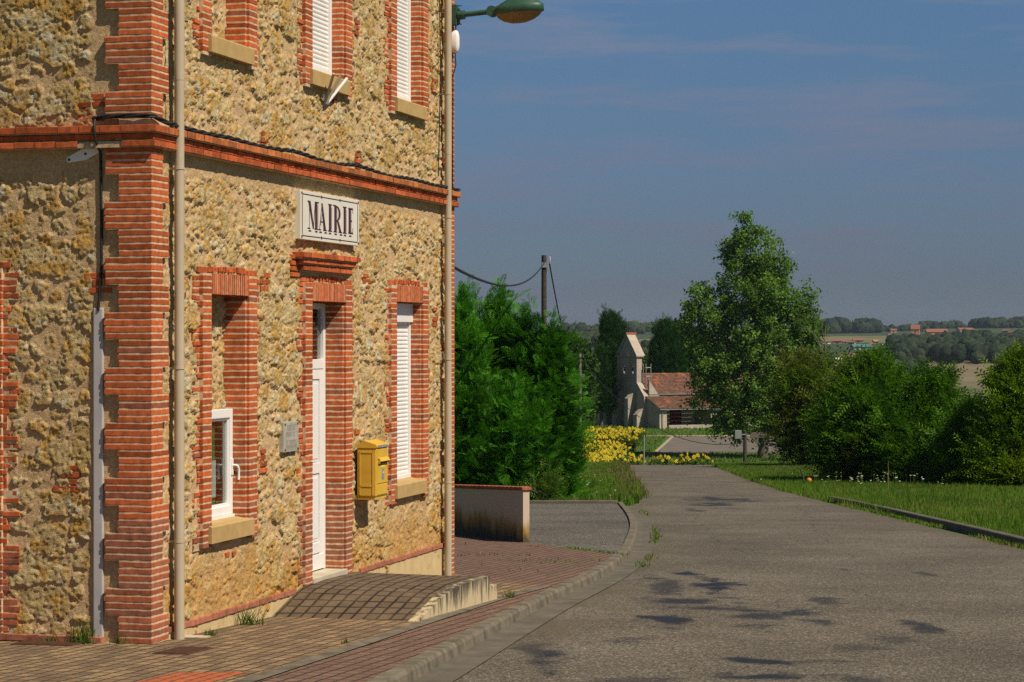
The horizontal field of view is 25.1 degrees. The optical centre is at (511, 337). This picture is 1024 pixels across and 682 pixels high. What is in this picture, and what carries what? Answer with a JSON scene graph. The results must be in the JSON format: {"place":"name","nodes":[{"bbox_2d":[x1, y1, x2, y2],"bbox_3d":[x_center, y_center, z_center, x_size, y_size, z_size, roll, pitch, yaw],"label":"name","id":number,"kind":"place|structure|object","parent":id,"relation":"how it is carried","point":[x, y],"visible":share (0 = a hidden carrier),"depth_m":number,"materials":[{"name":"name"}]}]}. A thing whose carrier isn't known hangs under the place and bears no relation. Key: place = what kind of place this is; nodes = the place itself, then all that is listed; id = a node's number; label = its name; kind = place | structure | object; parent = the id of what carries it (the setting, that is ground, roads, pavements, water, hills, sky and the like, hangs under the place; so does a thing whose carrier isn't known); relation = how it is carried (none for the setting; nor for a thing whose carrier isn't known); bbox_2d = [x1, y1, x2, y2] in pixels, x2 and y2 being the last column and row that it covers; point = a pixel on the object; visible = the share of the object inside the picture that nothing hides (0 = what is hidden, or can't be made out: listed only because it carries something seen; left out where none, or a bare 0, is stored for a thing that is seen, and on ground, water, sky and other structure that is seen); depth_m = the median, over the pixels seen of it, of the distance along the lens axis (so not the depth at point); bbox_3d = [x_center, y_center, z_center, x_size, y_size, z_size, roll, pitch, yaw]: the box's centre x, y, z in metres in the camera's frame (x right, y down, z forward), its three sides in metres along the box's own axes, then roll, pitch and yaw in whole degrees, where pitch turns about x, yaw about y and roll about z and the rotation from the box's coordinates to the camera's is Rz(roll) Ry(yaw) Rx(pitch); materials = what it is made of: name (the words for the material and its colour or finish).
{"place":"outdoors","nodes":[
{"label":"outdoors","id":0,"kind":"place"},
{"bbox_2d":[0,640,115,669],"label":"side pavement","id":1,"kind":"structure","parent":0,"point":[13,655],"depth_m":20.76,"materials":[{"name":"beige brick"}]},
{"bbox_2d":[10,641,82,645],"bbox_3d":[-4.322,2.853,21.474,0.620,0.030,0.300,-1,-2,15],"label":"iron cover","id":2,"kind":"object","parent":1,"relation":"on","point":[50,643],"visible":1,"depth_m":21.38,"materials":[{"name":"metal"}]},
{"bbox_2d":[38,630,57,641],"bbox_3d":[-4.342,2.798,21.582,0.192,0.119,0.159,0,0,-15],"label":"grass tuft","id":3,"kind":"object","parent":1,"relation":"on","point":[49,638],"visible":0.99,"depth_m":21.60,"materials":[{"name":"green plant"}]},
{"bbox_2d":[53,617,95,644],"bbox_3d":[-4.060,2.719,21.528,0.333,0.270,0.415,0,0,34],"label":"grass tuft","id":4,"kind":"object","parent":1,"relation":"on","point":[83,639],"visible":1,"depth_m":21.50,"materials":[{"name":"green plant"}]},
{"bbox_2d":[138,672,243,681],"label":"orange pavement","id":5,"kind":"structure","parent":0,"point":[193,677],"depth_m":18.50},
{"bbox_2d":[0,573,537,681],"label":"tan pavement","id":6,"kind":"structure","parent":0,"point":[254,648],"depth_m":20.53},
{"bbox_2d":[109,635,132,644],"bbox_3d":[-3.649,2.792,21.419,0.210,0.118,0.181,0,0,28],"label":"grass tuft","id":7,"kind":"object","parent":6,"relation":"on","point":[118,640],"visible":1,"depth_m":21.43,"materials":[{"name":"green plant"}]},
{"bbox_2d":[152,646,213,654],"bbox_3d":[-2.958,2.824,20.759,0.340,0.030,0.620,-1,-2,15],"label":"drain grate","id":8,"kind":"object","parent":6,"relation":"on","point":[183,650],"visible":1,"depth_m":20.67,"materials":[{"name":"metal"}]},
{"bbox_2d":[203,626,217,635],"bbox_3d":[-2.921,2.837,22.289,0.143,0.096,0.150,0,0,0],"label":"grass tuft","id":9,"kind":"object","parent":6,"relation":"on","point":[211,634],"visible":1,"depth_m":22.29,"materials":[{"name":"green plant"}]},
{"bbox_2d":[235,603,268,624],"bbox_3d":[-2.691,2.807,23.532,0.377,0.258,0.468,0,0,20],"label":"grass tuft","id":10,"kind":"object","parent":6,"relation":"on","point":[245,622],"visible":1,"depth_m":23.55,"materials":[{"name":"green plant"}]},
{"bbox_2d":[272,572,496,633],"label":"entrance ramp","id":11,"kind":"structure","parent":6,"relation":"on","point":[383,596],"depth_m":25.12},
{"bbox_2d":[257,534,613,681],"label":"pink pavement","id":12,"kind":"structure","parent":0,"point":[366,663],"depth_m":27.25,"materials":[{"name":"pink brick"}]},
{"bbox_2d":[232,585,552,681],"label":"divider","id":13,"kind":"object","parent":12,"relation":"on","point":[289,666],"visible":0.88,"depth_m":21.53,"materials":[{"name":"concrete"}]},
{"bbox_2d":[500,590,516,597],"bbox_3d":[-0.042,3.029,27.382,0.187,0.120,0.170,0,0,25],"label":"grass tuft","id":14,"kind":"object","parent":12,"relation":"on","point":[510,594],"visible":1,"depth_m":27.38,"materials":[{"name":"green plant"}]},
{"bbox_2d":[457,542,628,572],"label":"joint weeds","id":15,"kind":"object","parent":12,"relation":"on","point":[592,549],"visible":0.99,"depth_m":36.65,"materials":[{"name":"green plant"}]},
{"bbox_2d":[540,460,646,505],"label":"bank grass","id":16,"kind":"structure","parent":0,"point":[600,471],"depth_m":78.22,"materials":[{"name":"green plant"}]},
{"bbox_2d":[254,328,1023,681],"bbox_3d":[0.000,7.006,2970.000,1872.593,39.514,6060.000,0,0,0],"label":"terrain","id":17,"kind":"structure","parent":0,"point":[970,378],"depth_m":1108.17,"materials":[{"name":"green plant"}]},
{"bbox_2d":[0,0,460,643],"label":"town hall","id":18,"kind":"structure","parent":17,"relation":"on","point":[240,314],"depth_m":23.14,"materials":[{"name":"stone"}]},
{"bbox_2d":[66,148,101,162],"bbox_3d":[-4.020,-1.720,21.644,0.351,0.145,0.021,0,0,14],"label":"tie plate","id":19,"kind":"object","parent":18,"relation":"attached to","point":[82,154],"visible":1,"depth_m":21.64,"materials":[{"name":"grey metal"}]},
{"bbox_2d":[93,119,102,310],"bbox_3d":[-3.884,-1.155,21.546,0.055,1.811,0.152,0,0,22],"label":"drop cable","id":20,"kind":"object","parent":18,"relation":"attached to","point":[101,216],"visible":1,"depth_m":21.59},
{"bbox_2d":[93,308,103,636],"bbox_3d":[-3.877,1.300,21.620,0.100,3.160,0.045,0,0,14],"label":"cable conduit","id":21,"kind":"object","parent":18,"relation":"attached to","point":[98,471],"visible":1,"depth_m":21.60,"materials":[{"name":"plastic"}]},
{"bbox_2d":[168,0,171,121],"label":"thin wire","id":22,"kind":"object","parent":18,"relation":"attached to","point":[169,63],"visible":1,"depth_m":21.81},
{"bbox_2d":[212,421,214,504],"bbox_3d":[-3.078,1.295,23.466,0.020,0.990,0.240,0,0,15],"label":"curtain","id":23,"kind":"object","parent":18,"relation":"hanging from","point":[213,447],"visible":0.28,"depth_m":23.56,"materials":[{"name":"white fabric"}]},
{"bbox_2d":[212,460,215,497],"bbox_3d":[-3.049,1.440,23.479,0.002,0.380,0.160,0,0,15],"label":"notice","id":24,"kind":"object","parent":18,"relation":"attached to","point":[213,478],"visible":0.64,"depth_m":23.50,"materials":[{"name":"paper"}]},
{"bbox_2d":[212,409,239,519],"bbox_3d":[-3.018,1.295,23.423,0.178,1.120,0.946,0,0,15],"label":"casement window","id":25,"kind":"structure","parent":18,"relation":"in","point":[224,509],"depth_m":23.78,"materials":[{"name":"white plastic"}]},
{"bbox_2d":[92,113,460,191],"bbox_3d":[-2.180,-2.027,26.435,0.644,0.129,10.412,0,0,16],"label":"wall cable","id":26,"kind":"object","parent":18,"relation":"attached to","point":[175,125],"depth_m":23.77,"materials":[{"name":"black rubber"}]},
{"bbox_2d":[279,421,298,452],"bbox_3d":[-2.440,1.077,25.088,0.092,0.325,0.470,0,0,15],"label":"wall plaque","id":27,"kind":"object","parent":18,"relation":"attached to","point":[289,439],"depth_m":25.02,"materials":[{"name":"stone"}]},
{"bbox_2d":[312,0,331,74],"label":"shuttered window","id":28,"kind":"structure","parent":18,"relation":"in","point":[322,9],"depth_m":26.65,"materials":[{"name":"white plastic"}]},
{"bbox_2d":[294,190,358,245],"bbox_3d":[-2.115,-1.355,26.305,0.110,0.540,2.040,0,0,15],"label":"name sign","id":29,"kind":"object","parent":18,"relation":"attached to","point":[324,218],"visible":1,"depth_m":26.14,"materials":[{"name":"ceramic"}]},
{"bbox_2d":[322,73,347,106],"bbox_3d":[-2.057,-2.816,26.260,0.246,0.351,0.505,0,0,15],"label":"flag holder","id":30,"kind":"object","parent":18,"relation":"attached to","point":[328,97],"visible":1,"depth_m":26.24,"materials":[{"name":"metal"}]},
{"bbox_2d":[355,439,389,499],"bbox_3d":[-1.654,1.570,27.477,0.315,0.700,0.476,0,0,15],"label":"post box","id":31,"kind":"object","parent":18,"relation":"attached to","point":[373,459],"visible":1,"depth_m":27.27,"materials":[{"name":"yellow paint"}]},
{"bbox_2d":[359,448,387,494],"bbox_3d":[-1.650,1.593,27.458,0.213,0.545,0.436,0,0,15],"label":"door panel","id":32,"kind":"structure","parent":31,"relation":"in","point":[382,488],"depth_m":27.33,"materials":[{"name":"yellow paint"}]},
{"bbox_2d":[397,0,410,101],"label":"shuttered window","id":33,"kind":"structure","parent":18,"relation":"in","point":[403,6],"depth_m":29.74,"materials":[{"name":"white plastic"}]},
{"bbox_2d":[397,303,412,479],"bbox_3d":[-1.495,0.685,29.430,0.160,2.250,1.054,0,0,15],"label":"shuttered window","id":34,"kind":"structure","parent":18,"relation":"in","point":[404,310],"depth_m":29.71,"materials":[{"name":"white plastic"}]},
{"bbox_2d":[438,0,440,175],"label":"thin wire","id":35,"kind":"object","parent":18,"relation":"attached to","point":[440,87],"visible":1,"depth_m":30.68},
{"bbox_2d":[452,26,456,185],"bbox_3d":[-0.777,-3.141,31.226,0.066,2.182,0.032,0,0,-23],"label":"lamp cable","id":36,"kind":"object","parent":18,"relation":"attached to","point":[453,110],"visible":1,"depth_m":31.22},
{"bbox_2d":[452,30,459,52],"bbox_3d":[-0.762,-4.010,31.223,0.102,0.320,0.110,0,0,15],"label":"junction box","id":37,"kind":"object","parent":18,"relation":"attached to","point":[455,41],"visible":0.94,"depth_m":31.18,"materials":[{"name":"white plastic"}]},
{"bbox_2d":[452,0,543,25],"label":"street lamp","id":38,"kind":"object","parent":18,"relation":"attached to","point":[515,11],"visible":0.98,"depth_m":30.90,"materials":[{"name":"green metal"}]},
{"bbox_2d":[454,484,530,542],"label":"garden wall","id":39,"kind":"structure","parent":17,"relation":"on","point":[495,512],"depth_m":42.26,"materials":[{"name":"concrete"}]},
{"bbox_2d":[529,504,629,552],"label":"parking lot","id":40,"kind":"structure","parent":17,"relation":"on","point":[600,527],"depth_m":48.72,"materials":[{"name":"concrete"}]},
{"bbox_2d":[578,354,582,420],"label":"concrete pole","id":41,"kind":"object","parent":17,"relation":"on","point":[580,391],"visible":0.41,"depth_m":251.85,"materials":[{"name":"concrete"}]},
{"bbox_2d":[549,263,579,360],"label":"overhead cable","id":42,"kind":"object","parent":41,"relation":"attached to","point":[554,292],"visible":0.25,"depth_m":101.81,"materials":[{"name":"black rubber"}]},
{"bbox_2d":[581,358,739,444],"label":"overhead cable","id":43,"kind":"object","parent":41,"relation":"attached to","point":[651,424],"visible":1,"depth_m":233.22,"materials":[{"name":"black rubber"}]},
{"bbox_2d":[564,327,602,427],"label":"bushy tree","id":44,"kind":"object","parent":17,"relation":"on","point":[589,359],"visible":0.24,"depth_m":280.84,"materials":[{"name":"green plant"}]},
{"bbox_2d":[594,411,599,423],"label":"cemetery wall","id":45,"kind":"structure","parent":17,"relation":"on","point":[598,420],"depth_m":300.32,"materials":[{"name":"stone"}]},
{"bbox_2d":[593,339,620,425],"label":"cypress tree","id":46,"kind":"object","parent":17,"relation":"on","point":[606,377],"visible":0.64,"depth_m":293.08,"materials":[{"name":"green plant"}]},
{"bbox_2d":[592,303,628,385],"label":"cypress tree","id":47,"kind":"object","parent":17,"relation":"on","point":[612,326],"visible":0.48,"depth_m":300.95,"materials":[{"name":"green plant"}]},
{"bbox_2d":[558,319,687,359],"bbox_3d":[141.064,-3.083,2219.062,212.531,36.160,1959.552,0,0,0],"label":"woods","id":48,"kind":"object","parent":17,"relation":"on","point":[591,334],"visible":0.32,"depth_m":2539.38,"materials":[{"name":"green plant"}]},
{"bbox_2d":[643,436,644,464],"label":"sign post","id":49,"kind":"object","parent":17,"relation":"on","point":[643,450],"visible":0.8,"depth_m":149.97,"materials":[{"name":"metal"}]},
{"bbox_2d":[642,355,651,372],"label":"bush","id":50,"kind":"object","parent":17,"relation":"on","point":[646,370],"visible":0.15,"depth_m":328.96,"materials":[{"name":"green plant"}]},
{"bbox_2d":[644,313,690,388],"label":"cypress tree","id":51,"kind":"object","parent":17,"relation":"on","point":[663,349],"visible":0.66,"depth_m":307.75,"materials":[{"name":"green plant"}]},
{"bbox_2d":[673,317,686,335],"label":"bushy tree","id":52,"kind":"object","parent":17,"relation":"on","point":[679,320],"visible":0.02,"depth_m":333.95,"materials":[{"name":"green plant"}]},
{"bbox_2d":[603,325,759,428],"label":"village church","id":53,"kind":"structure","parent":17,"relation":"on","point":[642,397],"depth_m":291.44,"materials":[{"name":"stone"}]},
{"bbox_2d":[670,410,681,424],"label":"porch door","id":54,"kind":"structure","parent":53,"relation":"in","point":[675,419],"depth_m":291.42,"materials":[{"name":"brown wood"}]},
{"bbox_2d":[589,423,799,464],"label":"meadow grass","id":55,"kind":"structure","parent":17,"relation":"on","point":[655,436],"depth_m":230.89,"materials":[{"name":"green plant"}]},
{"bbox_2d":[679,325,724,388],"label":"dark tree","id":56,"kind":"object","parent":17,"relation":"on","point":[686,337],"visible":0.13,"depth_m":316.34,"materials":[{"name":"green plant"}]},
{"bbox_2d":[657,437,787,452],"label":"car park","id":57,"kind":"structure","parent":17,"relation":"on","point":[676,444],"depth_m":244.95,"materials":[{"name":"grey asphalt"}]},
{"bbox_2d":[654,437,672,451],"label":"kerb","id":58,"kind":"object","parent":57,"relation":"on","point":[663,444],"visible":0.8,"depth_m":248.67,"materials":[{"name":"beige concrete"}]},
{"bbox_2d":[670,208,835,457],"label":"poplar tree","id":59,"kind":"object","parent":17,"relation":"on","point":[769,313],"visible":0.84,"depth_m":221.00,"materials":[{"name":"green plant"}]},
{"bbox_2d":[735,430,771,462],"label":"meter post","id":60,"kind":"object","parent":17,"relation":"on","point":[738,434],"visible":0.86,"depth_m":213.89,"materials":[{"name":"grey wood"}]},
{"bbox_2d":[832,339,841,342],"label":"hill house","id":61,"kind":"structure","parent":17,"relation":"on","point":[836,340],"depth_m":1617.64,"materials":[{"name":"tile"}]},
{"bbox_2d":[852,339,863,341],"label":"hill house","id":62,"kind":"structure","parent":17,"relation":"on","point":[859,340],"depth_m":1690.95,"materials":[{"name":"tile"}]},
{"bbox_2d":[850,344,872,349],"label":"green hall","id":63,"kind":"structure","parent":17,"relation":"on","point":[852,346],"depth_m":1427.92,"materials":[{"name":"teal metal"}]},
{"bbox_2d":[777,490,1019,547],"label":"verge","id":64,"kind":"structure","parent":17,"relation":"on","point":[904,520],"depth_m":54.68,"materials":[{"name":"soil"}]},
{"bbox_2d":[743,343,852,465],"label":"leafy shrub","id":65,"kind":"object","parent":64,"relation":"on","point":[790,400],"visible":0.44,"depth_m":127.15,"materials":[{"name":"green plant"}]},
{"bbox_2d":[634,502,1023,567],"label":"kerb weeds","id":66,"kind":"object","parent":64,"relation":"on","point":[907,519],"visible":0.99,"depth_m":48.51,"materials":[{"name":"green plant"}]},
{"bbox_2d":[791,341,915,480],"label":"leafy shrub","id":67,"kind":"object","parent":64,"relation":"on","point":[870,380],"visible":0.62,"depth_m":91.26,"materials":[{"name":"green plant"}]},
{"bbox_2d":[792,472,942,489],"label":"white wildflowers","id":68,"kind":"object","parent":64,"relation":"on","point":[896,479],"visible":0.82,"depth_m":84.41,"materials":[{"name":"white plant"}]},
{"bbox_2d":[851,355,969,481],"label":"leafy shrub","id":69,"kind":"object","parent":64,"relation":"on","point":[900,449],"visible":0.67,"depth_m":88.41,"materials":[{"name":"green plant"}]},
{"bbox_2d":[827,496,1023,543],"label":"roadside kerb","id":70,"kind":"structure","parent":64,"relation":"on","point":[973,530],"depth_m":48.52,"materials":[{"name":"concrete"}]},
{"bbox_2d":[913,386,999,484],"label":"leafy shrub","id":71,"kind":"object","parent":64,"relation":"on","point":[943,446],"visible":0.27,"depth_m":85.58,"materials":[{"name":"green plant"}]},
{"bbox_2d":[943,337,1023,487],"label":"leafy shrub","id":72,"kind":"object","parent":64,"relation":"on","point":[997,454],"visible":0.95,"depth_m":83.37,"materials":[{"name":"green plant"}]},
{"bbox_2d":[911,325,919,334],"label":"hill house","id":73,"kind":"structure","parent":17,"relation":"on","point":[915,329],"depth_m":2061.51,"materials":[{"name":"tile"}]},
{"bbox_2d":[815,316,1023,333],"bbox_3d":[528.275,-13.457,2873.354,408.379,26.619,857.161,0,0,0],"label":"ridge woods","id":74,"kind":"object","parent":17,"relation":"on","point":[847,325],"visible":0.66,"depth_m":2590.80,"materials":[{"name":"green plant"}]},
{"bbox_2d":[925,329,947,334],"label":"hill house","id":75,"kind":"structure","parent":17,"relation":"on","point":[934,331],"depth_m":2009.23,"materials":[{"name":"tile"}]},
{"bbox_2d":[885,328,1023,375],"bbox_3d":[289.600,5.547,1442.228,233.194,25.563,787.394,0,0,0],"label":"woods","id":76,"kind":"object","parent":17,"relation":"on","point":[972,346],"visible":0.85,"depth_m":1195.94,"materials":[{"name":"green plant"}]},
{"bbox_2d":[956,328,974,331],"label":"hill house","id":77,"kind":"structure","parent":17,"relation":"on","point":[959,329],"depth_m":2356.99,"materials":[{"name":"tile"}]},
{"bbox_2d":[581,426,713,464],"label":"yellow flowers","id":78,"kind":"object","parent":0,"point":[618,444],"depth_m":215.75,"materials":[{"name":"yellow plant"}]},
{"bbox_2d":[646,435,749,435],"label":"lane","id":79,"kind":"structure","parent":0,"point":[699,435],"depth_m":271.22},
{"bbox_2d":[453,465,1023,681],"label":"road","id":80,"kind":"structure","parent":0,"point":[740,579],"depth_m":27.74,"materials":[{"name":"grey asphalt"}]},
{"bbox_2d":[412,506,653,681],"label":"gutter","id":81,"kind":"object","parent":80,"relation":"on","point":[460,665],"visible":0.88,"depth_m":25.63,"materials":[{"name":"concrete"}]},
{"bbox_2d":[454,0,1023,330],"label":"sky","id":82,"kind":"structure","parent":0,"point":[615,142],"materials":[{"name":"blue"}]},
{"bbox_2d":[801,324,830,367],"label":"bare sapling","id":83,"kind":"object","parent":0,"point":[822,342],"visible":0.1,"depth_m":214.98,"materials":[{"name":"green plant"}]},
{"bbox_2d":[711,462,1023,536],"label":"verge grass","id":84,"kind":"structure","parent":0,"point":[1000,508],"depth_m":71.34,"materials":[{"name":"green plant"}]},
{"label":"bank","id":85,"kind":"structure","parent":0,"visible":0},
{"bbox_2d":[454,274,511,484],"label":"leyland conifer","id":86,"kind":"object","parent":85,"relation":"on","point":[470,343],"visible":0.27,"depth_m":66.16,"materials":[{"name":"green plant"}]},
{"bbox_2d":[454,346,513,484],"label":"leyland conifer","id":87,"kind":"object","parent":85,"relation":"on","point":[467,442],"visible":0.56,"depth_m":65.06,"materials":[{"name":"green plant"}]},
{"bbox_2d":[468,274,530,375],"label":"leyland conifer","id":88,"kind":"object","parent":85,"relation":"on","point":[494,306],"visible":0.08,"depth_m":67.76,"materials":[{"name":"green plant"}]},
{"bbox_2d":[366,502,637,681],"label":"kerb","id":89,"kind":"structure","parent":85,"relation":"on","point":[422,663],"depth_m":24.17,"materials":[{"name":"concrete"}]},
{"bbox_2d":[455,367,571,499],"bbox_3d":[0.020,3.210,65.580,3.279,4.914,3.312,0,0,14],"label":"leyland conifer","id":90,"kind":"object","parent":85,"relation":"on","point":[511,427],"visible":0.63,"depth_m":64.86,"materials":[{"name":"green plant"}]},
{"bbox_2d":[487,293,581,495],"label":"leyland conifer","id":91,"kind":"object","parent":85,"relation":"on","point":[527,330],"visible":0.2,"depth_m":66.68,"materials":[{"name":"green plant"}]},
{"bbox_2d":[494,381,582,499],"bbox_3d":[0.529,3.476,65.429,2.743,4.558,2.952,0,0,42],"label":"leyland conifer","id":92,"kind":"object","parent":85,"relation":"on","point":[542,429],"visible":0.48,"depth_m":65.00,"materials":[{"name":"green plant"}]},
{"bbox_2d":[513,454,574,499],"bbox_3d":[0.851,4.258,64.641,1.766,2.051,1.756,0,0,35],"label":"ivy shrub","id":93,"kind":"object","parent":85,"relation":"on","point":[540,488],"visible":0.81,"depth_m":64.36,"materials":[{"name":"green plant"}]},
{"bbox_2d":[541,255,550,335],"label":"wooden pole","id":94,"kind":"object","parent":85,"relation":"on","point":[544,268],"visible":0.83,"depth_m":91.92,"materials":[{"name":"brown wood"}]},
{"bbox_2d":[454,262,544,286],"bbox_3d":[0.140,-2.033,61.718,0.048,1.987,60.612,0,0,2],"label":"overhead cable","id":95,"kind":"object","parent":94,"relation":"attached to","point":[470,275],"visible":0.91,"depth_m":45.58,"materials":[{"name":"black rubber"}]},
{"bbox_2d":[518,305,599,498],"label":"leyland conifer","id":96,"kind":"object","parent":85,"relation":"on","point":[553,355],"visible":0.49,"depth_m":66.11,"materials":[{"name":"green plant"}]},
{"bbox_2d":[529,500,616,503],"bbox_3d":[-2.050,4.608,63.475,9.900,0.250,0.250,0,0,0],"label":"edging stone","id":97,"kind":"object","parent":85,"relation":"on","point":[572,501],"visible":0.2,"depth_m":63.35,"materials":[{"name":"concrete"}]},
{"bbox_2d":[561,337,598,487],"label":"leyland conifer","id":98,"kind":"object","parent":85,"relation":"on","point":[577,475],"visible":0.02,"depth_m":72.84,"materials":[{"name":"green plant"}]},
{"bbox_2d":[578,473,610,495],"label":"white wildflowers","id":99,"kind":"object","parent":85,"relation":"on","point":[601,485],"visible":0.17,"depth_m":78.41,"materials":[{"name":"white plant"}]},
{"bbox_2d":[609,460,652,502],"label":"dry grass","id":100,"kind":"structure","parent":85,"relation":"on","point":[624,476],"depth_m":88.18,"materials":[{"name":"green plant"}]}
]}

